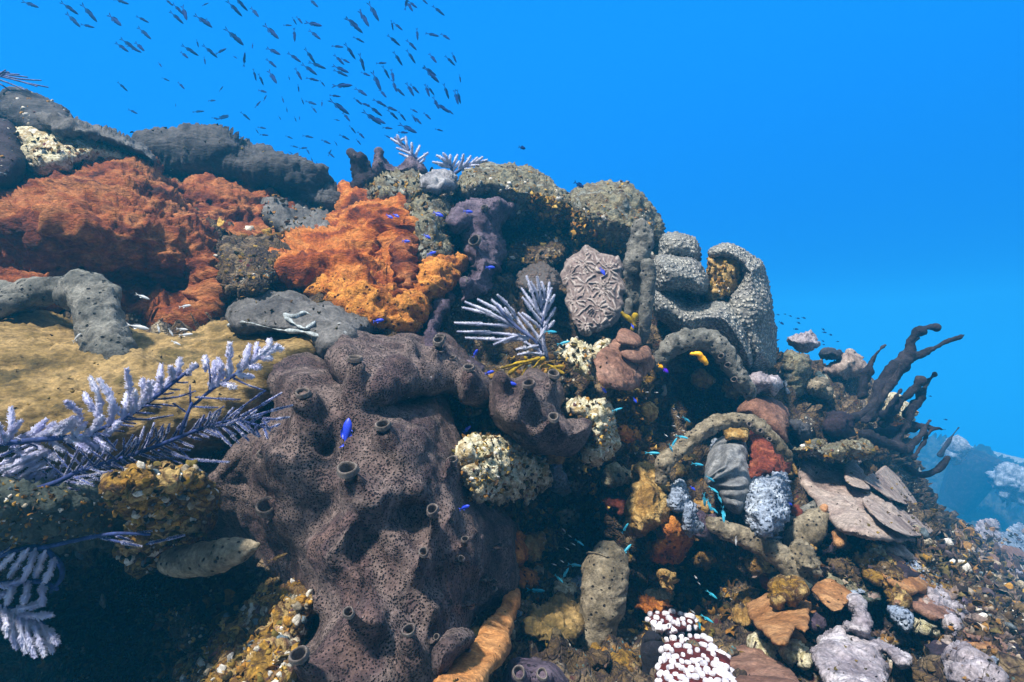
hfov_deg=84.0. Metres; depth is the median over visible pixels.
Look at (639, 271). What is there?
rope sponge
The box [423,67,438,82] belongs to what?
reef fish
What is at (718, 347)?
arched rope sponge
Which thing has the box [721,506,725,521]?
turquoise fish
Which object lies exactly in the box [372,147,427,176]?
tube sponge
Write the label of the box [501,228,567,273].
encrusted rock
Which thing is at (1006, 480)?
coral head
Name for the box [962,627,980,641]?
leaf coral
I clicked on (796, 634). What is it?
leaf coral
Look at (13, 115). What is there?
boulder coral
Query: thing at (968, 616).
crust patch
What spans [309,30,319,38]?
reef fish
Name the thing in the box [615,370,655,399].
crust patch
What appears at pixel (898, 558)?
leaf coral
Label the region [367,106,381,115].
reef fish
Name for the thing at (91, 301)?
rope sponge
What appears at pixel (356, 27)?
reef fish
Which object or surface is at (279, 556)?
pale fish
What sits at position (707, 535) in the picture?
crust patch
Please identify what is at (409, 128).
reef fish
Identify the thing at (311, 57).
reef fish
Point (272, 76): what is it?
reef fish
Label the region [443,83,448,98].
reef fish
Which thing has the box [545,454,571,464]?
crust patch
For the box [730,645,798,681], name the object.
plate coral
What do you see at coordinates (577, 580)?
crust patch
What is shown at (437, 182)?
maze coral
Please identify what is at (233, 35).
reef fish
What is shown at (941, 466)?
rope sponge
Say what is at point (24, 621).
sea plume
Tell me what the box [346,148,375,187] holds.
tube sponge
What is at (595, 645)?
crust patch
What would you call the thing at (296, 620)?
crust nodules
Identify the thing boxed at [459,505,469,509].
blue fish
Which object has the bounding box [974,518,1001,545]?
coral head
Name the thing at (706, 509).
crust patch
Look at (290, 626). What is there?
leaf algae
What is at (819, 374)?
crust patch
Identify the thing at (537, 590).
turquoise fish
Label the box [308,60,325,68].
reef fish
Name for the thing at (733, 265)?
encrusted rock
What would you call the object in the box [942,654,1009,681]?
coral head
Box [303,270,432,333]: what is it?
elephant ear sponge
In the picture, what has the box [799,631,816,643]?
crust patch
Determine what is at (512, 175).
boulder coral
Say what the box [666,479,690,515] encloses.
encrusting sponge
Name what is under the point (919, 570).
crust patch
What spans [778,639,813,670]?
crust patch
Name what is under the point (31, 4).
reef fish
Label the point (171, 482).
encrusted rock
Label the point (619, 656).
crust patch
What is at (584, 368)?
encrusted rock
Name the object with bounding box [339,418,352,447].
blue fish
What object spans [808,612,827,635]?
crust patch
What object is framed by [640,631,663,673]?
rope sponge
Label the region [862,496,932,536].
plate coral
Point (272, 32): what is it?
reef fish
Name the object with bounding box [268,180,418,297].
elephant ear sponge
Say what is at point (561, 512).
crust patch
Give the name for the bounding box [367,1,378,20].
reef fish
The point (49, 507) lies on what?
encrusted rock
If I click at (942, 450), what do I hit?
rope sponge
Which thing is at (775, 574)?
leaf coral
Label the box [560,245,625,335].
veined sponge
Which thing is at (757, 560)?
crust patch
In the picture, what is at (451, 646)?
sea sponge
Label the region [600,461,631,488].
crust patch
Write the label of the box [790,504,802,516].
crust patch
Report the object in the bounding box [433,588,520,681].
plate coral
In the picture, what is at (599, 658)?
crust patch
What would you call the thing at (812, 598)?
crust patch
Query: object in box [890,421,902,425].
encrusting sponge
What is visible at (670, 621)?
cup coral
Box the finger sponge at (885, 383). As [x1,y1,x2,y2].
[850,323,963,460]
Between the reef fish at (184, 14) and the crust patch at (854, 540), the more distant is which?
the reef fish at (184, 14)
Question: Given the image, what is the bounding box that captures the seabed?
[971,446,1023,462]
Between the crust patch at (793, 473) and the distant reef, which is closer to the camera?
the crust patch at (793, 473)
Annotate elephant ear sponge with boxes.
[0,149,233,330]
[171,172,294,235]
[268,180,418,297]
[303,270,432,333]
[388,234,420,289]
[410,252,468,302]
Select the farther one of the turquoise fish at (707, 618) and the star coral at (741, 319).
the star coral at (741, 319)
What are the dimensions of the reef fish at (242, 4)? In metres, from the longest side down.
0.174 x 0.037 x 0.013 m
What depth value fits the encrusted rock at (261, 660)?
1.41 m
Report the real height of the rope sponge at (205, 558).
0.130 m
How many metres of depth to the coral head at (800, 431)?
3.09 m
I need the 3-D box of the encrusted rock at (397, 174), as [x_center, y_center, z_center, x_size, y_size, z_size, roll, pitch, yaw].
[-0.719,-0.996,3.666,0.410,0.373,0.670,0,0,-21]
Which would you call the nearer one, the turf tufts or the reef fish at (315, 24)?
the turf tufts
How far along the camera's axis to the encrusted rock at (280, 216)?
3.44 m
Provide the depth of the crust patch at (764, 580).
2.24 m
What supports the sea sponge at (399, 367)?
on the terrain
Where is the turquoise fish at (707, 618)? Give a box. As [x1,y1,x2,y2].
[700,614,712,622]
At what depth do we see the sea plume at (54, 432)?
1.36 m
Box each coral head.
[749,371,783,395]
[779,350,811,397]
[786,330,820,352]
[788,419,811,446]
[818,347,843,359]
[823,348,866,379]
[884,569,912,608]
[886,605,914,633]
[906,560,936,582]
[926,585,968,637]
[941,435,970,464]
[941,640,988,661]
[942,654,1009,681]
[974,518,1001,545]
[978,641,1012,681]
[984,461,1023,506]
[998,522,1023,551]
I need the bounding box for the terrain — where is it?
[0,174,1023,681]
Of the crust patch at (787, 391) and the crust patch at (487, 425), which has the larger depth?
the crust patch at (787, 391)
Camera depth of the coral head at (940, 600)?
2.05 m
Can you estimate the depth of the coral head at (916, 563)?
2.31 m
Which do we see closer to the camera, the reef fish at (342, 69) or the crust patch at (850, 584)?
the crust patch at (850, 584)
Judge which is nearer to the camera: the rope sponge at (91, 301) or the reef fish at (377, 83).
the rope sponge at (91, 301)
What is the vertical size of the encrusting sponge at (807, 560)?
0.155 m
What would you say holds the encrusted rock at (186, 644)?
on the terrain
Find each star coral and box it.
[652,242,777,372]
[658,231,701,261]
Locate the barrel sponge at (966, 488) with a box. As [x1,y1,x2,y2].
[937,447,1003,514]
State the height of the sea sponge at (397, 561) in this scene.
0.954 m
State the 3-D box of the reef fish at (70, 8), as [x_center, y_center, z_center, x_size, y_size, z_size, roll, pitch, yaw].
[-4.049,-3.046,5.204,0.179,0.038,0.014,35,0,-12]
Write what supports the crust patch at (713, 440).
on the terrain
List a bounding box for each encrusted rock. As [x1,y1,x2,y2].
[0,475,125,554]
[16,126,138,175]
[98,461,221,579]
[167,604,204,652]
[171,573,316,681]
[215,233,291,299]
[260,195,329,231]
[366,167,430,199]
[404,193,456,262]
[455,431,552,505]
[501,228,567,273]
[553,337,610,381]
[563,395,620,467]
[699,256,741,302]
[792,438,876,463]
[852,551,896,570]
[865,540,895,554]
[882,392,917,422]
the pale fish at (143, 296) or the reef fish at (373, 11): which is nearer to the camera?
the pale fish at (143, 296)
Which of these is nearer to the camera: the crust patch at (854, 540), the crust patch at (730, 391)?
the crust patch at (854, 540)
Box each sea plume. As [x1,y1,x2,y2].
[0,69,48,90]
[0,338,292,490]
[0,530,185,658]
[390,134,428,172]
[432,152,487,173]
[454,275,555,359]
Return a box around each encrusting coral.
[35,110,159,165]
[741,471,793,539]
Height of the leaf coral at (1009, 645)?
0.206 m
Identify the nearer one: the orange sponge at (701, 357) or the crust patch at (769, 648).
the crust patch at (769, 648)
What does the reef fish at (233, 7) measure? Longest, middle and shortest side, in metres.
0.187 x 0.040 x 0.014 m
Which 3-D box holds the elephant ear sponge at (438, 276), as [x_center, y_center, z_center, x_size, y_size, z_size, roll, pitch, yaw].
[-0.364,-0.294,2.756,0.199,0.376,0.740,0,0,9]
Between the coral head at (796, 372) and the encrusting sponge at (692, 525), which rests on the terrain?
the coral head at (796, 372)
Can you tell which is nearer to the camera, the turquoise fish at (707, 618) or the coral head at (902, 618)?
the coral head at (902, 618)
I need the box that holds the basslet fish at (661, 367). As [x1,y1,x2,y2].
[657,362,668,372]
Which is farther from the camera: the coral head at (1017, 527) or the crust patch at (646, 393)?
the coral head at (1017, 527)
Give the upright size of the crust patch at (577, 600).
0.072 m
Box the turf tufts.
[0,92,931,681]
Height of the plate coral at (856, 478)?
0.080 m
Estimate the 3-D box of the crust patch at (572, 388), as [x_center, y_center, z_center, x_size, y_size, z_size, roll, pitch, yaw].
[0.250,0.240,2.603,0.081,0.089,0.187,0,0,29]
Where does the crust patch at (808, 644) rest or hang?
on the crust patch at (812, 636)
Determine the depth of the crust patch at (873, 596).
2.06 m
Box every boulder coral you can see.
[0,86,73,131]
[0,118,25,188]
[451,161,569,230]
[569,179,664,253]
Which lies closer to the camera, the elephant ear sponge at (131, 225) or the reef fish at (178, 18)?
the elephant ear sponge at (131, 225)
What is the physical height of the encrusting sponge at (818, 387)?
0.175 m
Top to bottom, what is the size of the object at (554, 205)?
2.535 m
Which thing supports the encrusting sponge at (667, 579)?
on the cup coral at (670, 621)
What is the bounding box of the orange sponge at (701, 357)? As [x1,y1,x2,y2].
[690,351,708,365]
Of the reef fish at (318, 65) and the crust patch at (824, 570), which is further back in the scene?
the reef fish at (318, 65)
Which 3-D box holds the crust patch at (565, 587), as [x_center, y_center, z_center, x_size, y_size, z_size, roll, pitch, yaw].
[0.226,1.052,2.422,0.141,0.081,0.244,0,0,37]
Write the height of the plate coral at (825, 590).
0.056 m
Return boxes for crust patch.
[461,405,487,418]
[470,625,479,637]
[479,418,498,434]
[486,365,517,379]
[516,610,521,618]
[518,565,539,589]
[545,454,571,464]
[552,577,580,594]
[554,506,579,524]
[563,383,577,403]
[571,573,582,591]
[575,594,580,603]
[585,648,611,669]
[590,642,600,649]
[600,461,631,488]
[602,495,625,516]
[610,646,641,671]
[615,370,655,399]
[626,583,644,608]
[644,586,674,603]
[673,453,698,478]
[686,550,716,570]
[690,368,714,390]
[693,498,710,513]
[695,510,719,539]
[699,513,718,543]
[709,437,716,449]
[721,380,742,398]
[729,587,760,603]
[730,603,754,627]
[739,550,753,571]
[744,554,777,578]
[745,629,779,659]
[759,573,769,589]
[768,536,782,540]
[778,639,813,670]
[783,380,807,395]
[788,462,798,478]
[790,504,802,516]
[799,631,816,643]
[805,640,815,647]
[807,592,816,604]
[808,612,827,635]
[815,371,829,380]
[819,567,826,580]
[822,544,840,557]
[822,572,868,591]
[825,531,848,550]
[825,556,863,584]
[848,535,869,551]
[860,569,888,589]
[867,593,881,606]
[868,555,902,575]
[912,617,939,638]
[915,566,937,580]
[921,573,952,588]
[929,573,947,589]
[940,635,953,643]
[957,548,990,559]
[959,611,971,619]
[962,597,978,607]
[1013,643,1023,658]
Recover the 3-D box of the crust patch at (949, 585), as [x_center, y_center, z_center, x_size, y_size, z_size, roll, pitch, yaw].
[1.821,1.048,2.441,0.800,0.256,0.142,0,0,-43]
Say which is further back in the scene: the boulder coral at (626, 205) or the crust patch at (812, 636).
the boulder coral at (626, 205)
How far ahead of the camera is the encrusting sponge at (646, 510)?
2.24 m
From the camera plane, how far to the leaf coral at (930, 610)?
1.92 m
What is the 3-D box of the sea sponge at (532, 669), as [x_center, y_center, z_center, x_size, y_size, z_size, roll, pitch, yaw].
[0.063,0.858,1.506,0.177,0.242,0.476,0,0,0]
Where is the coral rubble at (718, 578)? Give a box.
[0,226,1023,681]
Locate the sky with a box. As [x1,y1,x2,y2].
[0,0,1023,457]
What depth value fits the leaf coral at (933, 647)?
1.66 m
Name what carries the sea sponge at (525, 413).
on the terrain
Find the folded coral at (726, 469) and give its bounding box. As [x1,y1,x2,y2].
[704,436,750,514]
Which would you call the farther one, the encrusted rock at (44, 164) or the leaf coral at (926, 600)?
the encrusted rock at (44, 164)
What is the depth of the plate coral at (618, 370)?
2.42 m
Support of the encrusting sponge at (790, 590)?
on the plate coral at (776, 626)
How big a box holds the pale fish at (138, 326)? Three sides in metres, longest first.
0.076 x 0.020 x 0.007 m
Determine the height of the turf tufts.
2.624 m
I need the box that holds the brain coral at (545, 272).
[515,261,561,298]
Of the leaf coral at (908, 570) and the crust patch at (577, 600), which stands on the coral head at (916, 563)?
the leaf coral at (908, 570)
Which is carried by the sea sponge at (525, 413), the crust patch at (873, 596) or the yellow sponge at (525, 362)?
the yellow sponge at (525, 362)
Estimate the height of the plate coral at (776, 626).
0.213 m
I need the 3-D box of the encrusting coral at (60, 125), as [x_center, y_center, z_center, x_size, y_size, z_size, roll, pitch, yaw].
[-2.376,-1.174,3.192,0.682,0.318,0.419,0,0,-13]
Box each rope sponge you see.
[0,269,137,359]
[157,537,259,578]
[574,540,629,650]
[622,218,655,343]
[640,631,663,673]
[652,328,756,400]
[654,412,792,485]
[705,516,818,585]
[782,504,829,548]
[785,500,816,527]
[902,455,950,477]
[936,427,958,456]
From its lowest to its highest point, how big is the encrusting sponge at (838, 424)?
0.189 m
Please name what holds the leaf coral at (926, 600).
on the coral head at (940, 600)
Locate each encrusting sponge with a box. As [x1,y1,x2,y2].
[515,530,529,566]
[520,591,584,644]
[525,531,546,563]
[549,464,571,496]
[617,424,641,443]
[623,461,669,538]
[634,594,672,613]
[641,401,658,421]
[645,510,694,564]
[656,568,679,593]
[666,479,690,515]
[681,501,704,537]
[723,427,749,442]
[746,430,792,478]
[767,574,809,610]
[789,538,822,580]
[805,376,833,400]
[822,410,856,438]
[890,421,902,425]
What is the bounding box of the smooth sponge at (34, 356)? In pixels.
[0,310,320,473]
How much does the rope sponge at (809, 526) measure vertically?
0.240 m
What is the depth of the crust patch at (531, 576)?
2.25 m
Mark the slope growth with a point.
(960, 588)
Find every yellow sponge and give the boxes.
[501,356,564,374]
[621,311,637,330]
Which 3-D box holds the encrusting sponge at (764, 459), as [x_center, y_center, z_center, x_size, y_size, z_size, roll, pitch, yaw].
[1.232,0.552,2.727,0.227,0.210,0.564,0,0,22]
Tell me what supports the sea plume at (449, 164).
on the boulder coral at (512, 175)
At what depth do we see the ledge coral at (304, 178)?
3.69 m
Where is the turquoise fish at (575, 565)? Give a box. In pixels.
[567,563,580,566]
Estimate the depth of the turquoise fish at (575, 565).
2.14 m
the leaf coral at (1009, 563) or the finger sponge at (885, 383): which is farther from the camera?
the leaf coral at (1009, 563)
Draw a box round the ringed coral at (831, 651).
[809,593,913,681]
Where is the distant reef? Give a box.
[908,432,1023,531]
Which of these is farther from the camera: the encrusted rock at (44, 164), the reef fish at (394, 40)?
the reef fish at (394, 40)
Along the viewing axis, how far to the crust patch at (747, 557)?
2.46 m
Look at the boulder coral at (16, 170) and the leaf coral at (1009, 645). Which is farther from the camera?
the boulder coral at (16, 170)
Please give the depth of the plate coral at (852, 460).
3.13 m
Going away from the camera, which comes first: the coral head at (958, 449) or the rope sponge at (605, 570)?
the rope sponge at (605, 570)
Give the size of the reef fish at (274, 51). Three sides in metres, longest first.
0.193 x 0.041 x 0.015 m
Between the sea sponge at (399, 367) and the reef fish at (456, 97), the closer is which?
the sea sponge at (399, 367)
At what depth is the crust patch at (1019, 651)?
2.01 m
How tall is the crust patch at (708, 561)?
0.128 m
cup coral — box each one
[645,608,697,635]
[655,633,736,681]
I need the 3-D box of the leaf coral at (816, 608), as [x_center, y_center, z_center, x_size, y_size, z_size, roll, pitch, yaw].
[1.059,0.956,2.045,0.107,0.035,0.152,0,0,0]
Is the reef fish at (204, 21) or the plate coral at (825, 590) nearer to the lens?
the plate coral at (825, 590)
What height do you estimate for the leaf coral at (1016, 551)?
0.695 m
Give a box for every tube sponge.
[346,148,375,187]
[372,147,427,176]
[423,292,484,370]
[444,196,515,301]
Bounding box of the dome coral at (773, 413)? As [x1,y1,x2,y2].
[737,395,790,442]
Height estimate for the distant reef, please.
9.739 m
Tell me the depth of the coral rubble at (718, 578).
2.36 m
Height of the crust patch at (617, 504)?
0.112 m
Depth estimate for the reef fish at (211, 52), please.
5.81 m
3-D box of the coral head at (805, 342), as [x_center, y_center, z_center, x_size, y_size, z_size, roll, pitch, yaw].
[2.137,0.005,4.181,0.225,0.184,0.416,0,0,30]
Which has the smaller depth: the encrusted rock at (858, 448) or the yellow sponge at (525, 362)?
the yellow sponge at (525, 362)
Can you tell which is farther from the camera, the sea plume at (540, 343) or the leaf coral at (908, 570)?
the sea plume at (540, 343)
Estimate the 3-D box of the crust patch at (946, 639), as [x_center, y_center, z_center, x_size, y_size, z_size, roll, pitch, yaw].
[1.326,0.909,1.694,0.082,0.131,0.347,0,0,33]
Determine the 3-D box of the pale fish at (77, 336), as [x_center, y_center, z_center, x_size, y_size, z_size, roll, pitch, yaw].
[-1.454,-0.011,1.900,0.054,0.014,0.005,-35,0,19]
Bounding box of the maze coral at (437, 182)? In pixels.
[419,169,458,195]
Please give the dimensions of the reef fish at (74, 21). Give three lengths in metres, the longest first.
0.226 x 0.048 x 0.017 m
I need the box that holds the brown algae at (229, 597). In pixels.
[151,177,1023,678]
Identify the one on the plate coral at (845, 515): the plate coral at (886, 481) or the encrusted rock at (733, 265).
the plate coral at (886, 481)
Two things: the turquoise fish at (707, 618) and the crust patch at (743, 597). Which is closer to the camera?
the turquoise fish at (707, 618)
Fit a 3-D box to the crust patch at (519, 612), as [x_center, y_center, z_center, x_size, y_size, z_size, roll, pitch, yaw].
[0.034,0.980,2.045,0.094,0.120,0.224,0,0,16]
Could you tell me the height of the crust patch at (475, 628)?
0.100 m
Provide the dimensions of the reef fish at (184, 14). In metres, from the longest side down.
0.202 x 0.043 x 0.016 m
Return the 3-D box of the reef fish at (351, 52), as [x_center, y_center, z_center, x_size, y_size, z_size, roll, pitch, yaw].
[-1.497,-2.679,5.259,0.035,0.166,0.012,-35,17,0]
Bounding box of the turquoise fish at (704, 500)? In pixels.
[702,492,706,505]
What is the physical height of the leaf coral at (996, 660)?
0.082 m
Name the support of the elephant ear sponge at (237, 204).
on the terrain
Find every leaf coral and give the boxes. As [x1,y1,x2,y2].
[769,572,812,590]
[790,630,807,643]
[810,602,822,613]
[831,541,852,549]
[850,588,864,593]
[859,584,881,601]
[881,563,928,595]
[884,541,914,560]
[886,552,905,562]
[896,562,920,576]
[910,593,955,620]
[922,597,929,603]
[924,640,948,655]
[954,637,992,650]
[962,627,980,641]
[989,550,1020,568]
[991,655,998,663]
[993,636,1015,655]
[1000,545,1023,573]
[1002,545,1023,558]
[1006,642,1016,650]
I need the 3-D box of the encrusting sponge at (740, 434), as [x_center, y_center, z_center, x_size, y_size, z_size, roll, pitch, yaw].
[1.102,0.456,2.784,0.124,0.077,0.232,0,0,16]
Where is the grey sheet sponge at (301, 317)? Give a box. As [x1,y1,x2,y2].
[225,290,373,358]
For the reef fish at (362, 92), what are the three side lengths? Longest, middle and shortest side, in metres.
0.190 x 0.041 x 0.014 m
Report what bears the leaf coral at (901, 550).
on the terrain
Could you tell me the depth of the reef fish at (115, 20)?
5.49 m
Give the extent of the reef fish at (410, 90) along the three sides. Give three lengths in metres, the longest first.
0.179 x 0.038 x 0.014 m
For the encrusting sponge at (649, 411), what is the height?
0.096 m
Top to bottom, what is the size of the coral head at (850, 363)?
0.257 m
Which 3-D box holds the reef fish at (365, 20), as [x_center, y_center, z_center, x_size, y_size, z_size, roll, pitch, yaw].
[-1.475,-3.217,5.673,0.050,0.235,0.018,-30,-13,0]
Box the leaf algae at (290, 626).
[0,116,1023,681]
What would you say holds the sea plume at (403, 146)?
on the terrain
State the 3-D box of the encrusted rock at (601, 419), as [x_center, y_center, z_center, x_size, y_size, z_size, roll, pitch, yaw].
[0.309,0.361,2.244,0.204,0.290,0.420,0,0,18]
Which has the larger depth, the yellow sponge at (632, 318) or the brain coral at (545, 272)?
the brain coral at (545, 272)
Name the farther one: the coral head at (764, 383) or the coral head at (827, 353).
the coral head at (827, 353)
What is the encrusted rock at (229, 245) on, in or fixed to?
on the terrain
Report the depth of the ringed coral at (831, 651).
1.55 m
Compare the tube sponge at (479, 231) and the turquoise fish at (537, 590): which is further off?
the tube sponge at (479, 231)
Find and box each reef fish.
[21,0,38,7]
[61,1,78,14]
[66,12,79,26]
[81,2,96,21]
[107,13,121,25]
[114,42,128,51]
[119,37,133,47]
[137,25,150,38]
[169,10,183,23]
[180,4,186,19]
[182,44,198,55]
[194,13,212,27]
[203,44,217,57]
[223,26,243,45]
[225,1,241,15]
[237,0,247,10]
[263,23,278,38]
[267,47,280,54]
[267,69,276,83]
[288,52,300,61]
[302,62,316,74]
[304,20,321,26]
[304,47,314,62]
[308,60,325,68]
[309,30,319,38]
[329,98,349,114]
[332,64,348,72]
[332,83,351,87]
[344,43,355,59]
[345,16,362,32]
[354,88,366,95]
[358,11,368,26]
[358,52,364,70]
[361,109,380,124]
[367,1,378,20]
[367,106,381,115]
[371,70,380,89]
[388,34,399,45]
[393,51,402,65]
[397,123,416,132]
[405,83,413,95]
[406,49,415,63]
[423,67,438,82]
[431,5,444,15]
[433,101,449,112]
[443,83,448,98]
[453,89,458,103]
[574,181,583,187]
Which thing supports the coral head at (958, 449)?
on the distant reef
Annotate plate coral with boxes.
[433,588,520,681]
[593,328,654,390]
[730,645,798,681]
[746,593,811,645]
[798,459,931,543]
[811,578,851,610]
[818,458,864,463]
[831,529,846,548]
[843,461,869,489]
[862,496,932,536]
[864,466,916,504]
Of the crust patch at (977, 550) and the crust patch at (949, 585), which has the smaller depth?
the crust patch at (949, 585)
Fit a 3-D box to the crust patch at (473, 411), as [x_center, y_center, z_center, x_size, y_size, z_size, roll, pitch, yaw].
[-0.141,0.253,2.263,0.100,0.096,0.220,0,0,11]
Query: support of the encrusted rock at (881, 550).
on the coral head at (916, 563)
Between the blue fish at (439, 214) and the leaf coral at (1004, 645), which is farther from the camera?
the blue fish at (439, 214)
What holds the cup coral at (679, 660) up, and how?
on the terrain
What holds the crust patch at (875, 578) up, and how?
on the terrain
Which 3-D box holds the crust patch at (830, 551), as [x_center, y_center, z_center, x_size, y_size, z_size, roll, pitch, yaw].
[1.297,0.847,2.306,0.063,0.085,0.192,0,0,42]
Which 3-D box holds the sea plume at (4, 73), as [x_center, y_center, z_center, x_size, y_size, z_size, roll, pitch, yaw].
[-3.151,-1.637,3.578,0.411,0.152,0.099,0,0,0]
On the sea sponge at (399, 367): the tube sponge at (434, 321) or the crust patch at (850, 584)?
the tube sponge at (434, 321)
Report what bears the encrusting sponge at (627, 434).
on the encrusted rock at (601, 419)
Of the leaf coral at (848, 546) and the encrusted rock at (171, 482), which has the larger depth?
the leaf coral at (848, 546)
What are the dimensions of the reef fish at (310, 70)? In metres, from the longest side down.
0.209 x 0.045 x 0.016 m
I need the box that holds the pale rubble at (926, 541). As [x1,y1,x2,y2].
[0,231,1023,673]
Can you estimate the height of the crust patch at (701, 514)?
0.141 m
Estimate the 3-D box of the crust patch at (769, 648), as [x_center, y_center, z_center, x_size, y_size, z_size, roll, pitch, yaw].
[0.841,1.015,1.892,0.142,0.128,0.290,0,0,0]
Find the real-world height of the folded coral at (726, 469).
0.246 m
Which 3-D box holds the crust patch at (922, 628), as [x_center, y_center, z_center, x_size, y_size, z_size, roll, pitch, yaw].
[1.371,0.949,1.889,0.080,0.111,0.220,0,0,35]
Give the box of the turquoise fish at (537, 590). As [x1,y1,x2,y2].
[527,588,544,591]
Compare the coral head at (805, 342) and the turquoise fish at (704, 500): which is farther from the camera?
the coral head at (805, 342)
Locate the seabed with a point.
(1017, 459)
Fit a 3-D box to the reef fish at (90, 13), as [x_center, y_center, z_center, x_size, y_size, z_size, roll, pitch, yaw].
[-4.343,-3.371,5.842,0.051,0.237,0.018,-40,6,0]
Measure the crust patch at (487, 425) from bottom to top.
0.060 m
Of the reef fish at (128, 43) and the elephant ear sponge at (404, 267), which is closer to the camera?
the elephant ear sponge at (404, 267)
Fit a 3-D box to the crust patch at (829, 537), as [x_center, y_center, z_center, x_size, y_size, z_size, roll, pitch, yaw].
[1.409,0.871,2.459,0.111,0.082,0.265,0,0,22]
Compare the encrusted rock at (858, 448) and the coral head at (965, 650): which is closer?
the coral head at (965, 650)
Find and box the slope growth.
[816,520,1023,671]
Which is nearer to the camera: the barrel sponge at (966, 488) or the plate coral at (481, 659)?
the plate coral at (481, 659)
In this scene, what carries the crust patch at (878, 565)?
on the encrusted rock at (856, 559)
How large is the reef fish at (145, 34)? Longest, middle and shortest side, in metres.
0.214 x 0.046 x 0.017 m
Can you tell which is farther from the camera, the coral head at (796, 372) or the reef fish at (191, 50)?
the reef fish at (191, 50)
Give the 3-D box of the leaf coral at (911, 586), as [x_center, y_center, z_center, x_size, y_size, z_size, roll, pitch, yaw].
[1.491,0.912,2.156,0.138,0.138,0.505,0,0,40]
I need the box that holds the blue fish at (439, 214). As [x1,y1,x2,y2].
[432,212,443,216]
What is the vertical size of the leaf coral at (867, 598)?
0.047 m
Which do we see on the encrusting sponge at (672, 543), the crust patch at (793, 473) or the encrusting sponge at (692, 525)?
the encrusting sponge at (692, 525)
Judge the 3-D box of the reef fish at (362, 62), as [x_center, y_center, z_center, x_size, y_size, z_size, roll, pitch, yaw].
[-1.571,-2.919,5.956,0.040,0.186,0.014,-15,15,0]
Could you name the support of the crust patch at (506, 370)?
on the terrain
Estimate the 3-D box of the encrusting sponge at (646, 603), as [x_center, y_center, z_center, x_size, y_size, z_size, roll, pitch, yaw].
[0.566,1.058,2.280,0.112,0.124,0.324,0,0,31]
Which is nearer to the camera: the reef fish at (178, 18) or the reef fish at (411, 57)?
the reef fish at (178, 18)
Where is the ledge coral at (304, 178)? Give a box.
[131,122,340,212]
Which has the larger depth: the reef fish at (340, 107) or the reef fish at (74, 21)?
the reef fish at (74, 21)
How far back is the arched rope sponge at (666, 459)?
2.33 m
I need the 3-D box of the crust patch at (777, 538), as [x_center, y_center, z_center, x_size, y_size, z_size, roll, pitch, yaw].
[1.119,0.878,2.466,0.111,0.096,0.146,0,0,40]
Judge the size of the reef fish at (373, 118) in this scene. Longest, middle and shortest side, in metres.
0.232 x 0.049 x 0.018 m
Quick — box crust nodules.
[0,88,938,681]
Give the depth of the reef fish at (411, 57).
6.22 m
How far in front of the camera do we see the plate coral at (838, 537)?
2.23 m
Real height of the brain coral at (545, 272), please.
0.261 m
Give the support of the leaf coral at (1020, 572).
on the terrain
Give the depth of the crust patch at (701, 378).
3.39 m
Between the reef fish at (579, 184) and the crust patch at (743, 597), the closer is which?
the crust patch at (743, 597)
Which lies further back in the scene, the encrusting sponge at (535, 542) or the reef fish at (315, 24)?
the reef fish at (315, 24)
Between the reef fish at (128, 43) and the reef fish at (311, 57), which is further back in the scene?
the reef fish at (311, 57)
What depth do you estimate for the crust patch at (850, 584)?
2.11 m
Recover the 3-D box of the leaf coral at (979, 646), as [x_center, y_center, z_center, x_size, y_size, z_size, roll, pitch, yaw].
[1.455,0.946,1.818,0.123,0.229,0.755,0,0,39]
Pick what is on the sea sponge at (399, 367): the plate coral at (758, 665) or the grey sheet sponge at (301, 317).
the grey sheet sponge at (301, 317)
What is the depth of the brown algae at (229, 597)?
2.59 m
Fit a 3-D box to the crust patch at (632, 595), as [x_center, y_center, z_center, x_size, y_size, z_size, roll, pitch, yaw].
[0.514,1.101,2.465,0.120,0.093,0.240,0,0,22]
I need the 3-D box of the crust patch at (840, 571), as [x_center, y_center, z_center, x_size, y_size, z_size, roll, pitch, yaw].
[1.284,0.886,2.194,0.134,0.111,0.215,0,0,26]
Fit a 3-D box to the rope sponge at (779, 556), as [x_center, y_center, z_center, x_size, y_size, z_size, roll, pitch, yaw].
[0.945,0.797,2.166,0.398,0.237,0.100,0,0,20]
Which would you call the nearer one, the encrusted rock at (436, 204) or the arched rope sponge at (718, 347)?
the arched rope sponge at (718, 347)
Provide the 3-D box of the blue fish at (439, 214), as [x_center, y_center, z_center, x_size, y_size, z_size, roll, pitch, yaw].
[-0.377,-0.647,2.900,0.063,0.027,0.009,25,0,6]
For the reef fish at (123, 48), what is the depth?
5.66 m
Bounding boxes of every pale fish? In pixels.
[73,333,80,343]
[125,322,148,329]
[135,293,148,299]
[252,594,275,603]
[267,553,286,562]
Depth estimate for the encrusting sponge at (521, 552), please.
2.15 m

